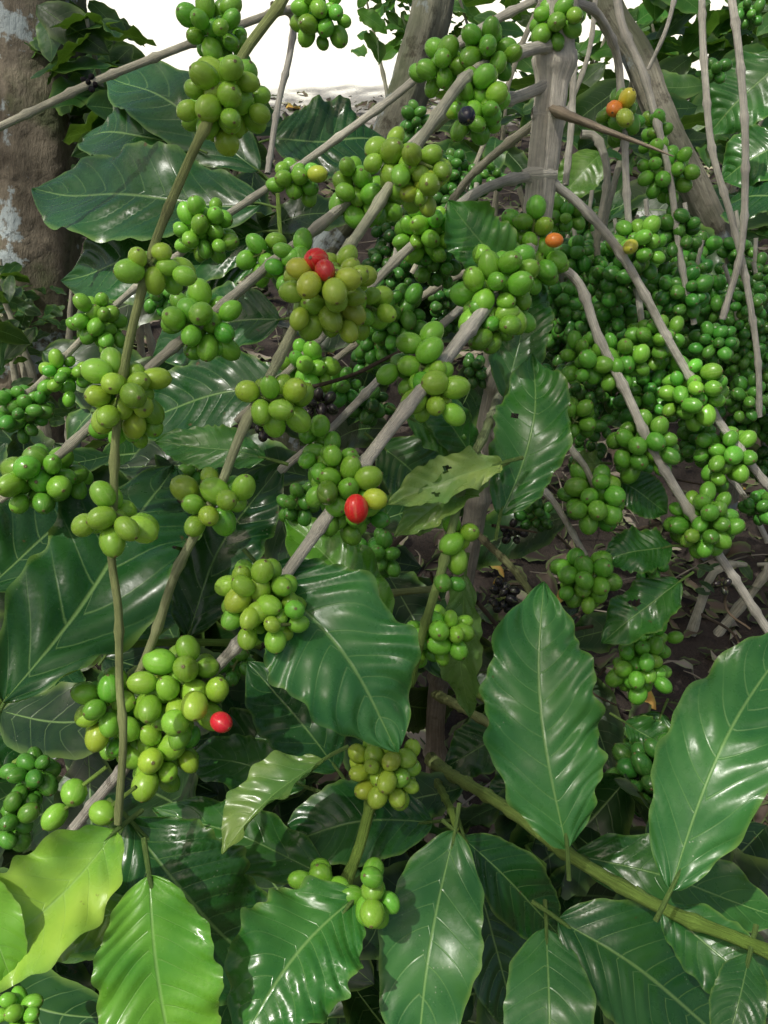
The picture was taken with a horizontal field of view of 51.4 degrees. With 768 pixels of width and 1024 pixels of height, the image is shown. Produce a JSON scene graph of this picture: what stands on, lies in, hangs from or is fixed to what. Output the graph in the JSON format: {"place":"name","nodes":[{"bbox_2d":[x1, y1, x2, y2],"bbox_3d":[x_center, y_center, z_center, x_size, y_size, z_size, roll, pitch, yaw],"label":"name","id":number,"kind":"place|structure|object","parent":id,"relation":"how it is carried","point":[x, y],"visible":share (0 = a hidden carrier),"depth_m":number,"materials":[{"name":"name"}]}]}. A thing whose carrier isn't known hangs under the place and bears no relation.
{"place":"outdoors","nodes":[
{"label":"outdoors","id":0,"kind":"place"},
{"bbox_2d":[56,0,767,840],"bbox_3d":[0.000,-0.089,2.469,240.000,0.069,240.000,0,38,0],"label":"ground","id":1,"kind":"structure","parent":0,"point":[332,70],"depth_m":4.73,"materials":[{"name":"soil"}]},
{"bbox_2d":[0,0,86,447],"bbox_3d":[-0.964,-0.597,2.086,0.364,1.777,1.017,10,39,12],"label":"tree trunk","id":2,"kind":"object","parent":1,"relation":"on","point":[36,151],"visible":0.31,"depth_m":1.91,"materials":[{"name":"brown plant"}]},
{"bbox_2d":[0,0,281,438],"bbox_3d":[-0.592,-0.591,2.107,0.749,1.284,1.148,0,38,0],"label":"coffee shrub","id":3,"kind":"object","parent":1,"relation":"on","point":[99,33],"visible":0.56,"depth_m":1.72,"materials":[{"name":"green plant"}]},
{"bbox_2d":[272,0,453,451],"bbox_3d":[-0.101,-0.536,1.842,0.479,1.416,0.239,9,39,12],"label":"tree trunk","id":4,"kind":"object","parent":1,"relation":"on","point":[427,19],"visible":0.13,"depth_m":1.48,"materials":[{"name":"brown plant"}]},
{"bbox_2d":[0,0,767,1023],"bbox_3d":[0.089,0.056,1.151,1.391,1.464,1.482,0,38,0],"label":"coffee plant","id":5,"kind":"object","parent":1,"relation":"on","point":[180,842],"visible":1,"depth_m":0.60,"materials":[{"name":"green plant"}]},
{"bbox_2d":[0,285,767,636],"bbox_3d":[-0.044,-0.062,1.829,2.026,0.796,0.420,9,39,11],"label":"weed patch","id":6,"kind":"object","parent":1,"relation":"on","point":[62,413],"visible":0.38,"depth_m":1.87,"materials":[{"name":"green plant"}]},
{"bbox_2d":[59,87,767,840],"bbox_3d":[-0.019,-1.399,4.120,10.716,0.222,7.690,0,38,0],"label":"leaf litter","id":7,"kind":"object","parent":1,"relation":"on","point":[713,607],"visible":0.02,"depth_m":2.12,"materials":[{"name":"brown plant"}]},
{"bbox_2d":[351,0,767,367],"bbox_3d":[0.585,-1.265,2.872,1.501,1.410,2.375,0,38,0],"label":"coffee shrub","id":8,"kind":"object","parent":1,"relation":"on","point":[593,96],"visible":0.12,"depth_m":2.42,"materials":[{"name":"green plant"}]},
{"bbox_2d":[589,0,745,563],"bbox_3d":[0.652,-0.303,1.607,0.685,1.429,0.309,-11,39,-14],"label":"tree trunk","id":9,"kind":"object","parent":1,"relation":"on","point":[701,199],"visible":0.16,"depth_m":1.19,"materials":[{"name":"brown plant"}]},
{"bbox_2d":[629,0,767,261],"bbox_3d":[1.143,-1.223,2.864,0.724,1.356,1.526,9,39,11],"label":"coffee shrub","id":10,"kind":"object","parent":1,"relation":"on","point":[682,77],"visible":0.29,"depth_m":2.34,"materials":[{"name":"green plant"}]}
]}

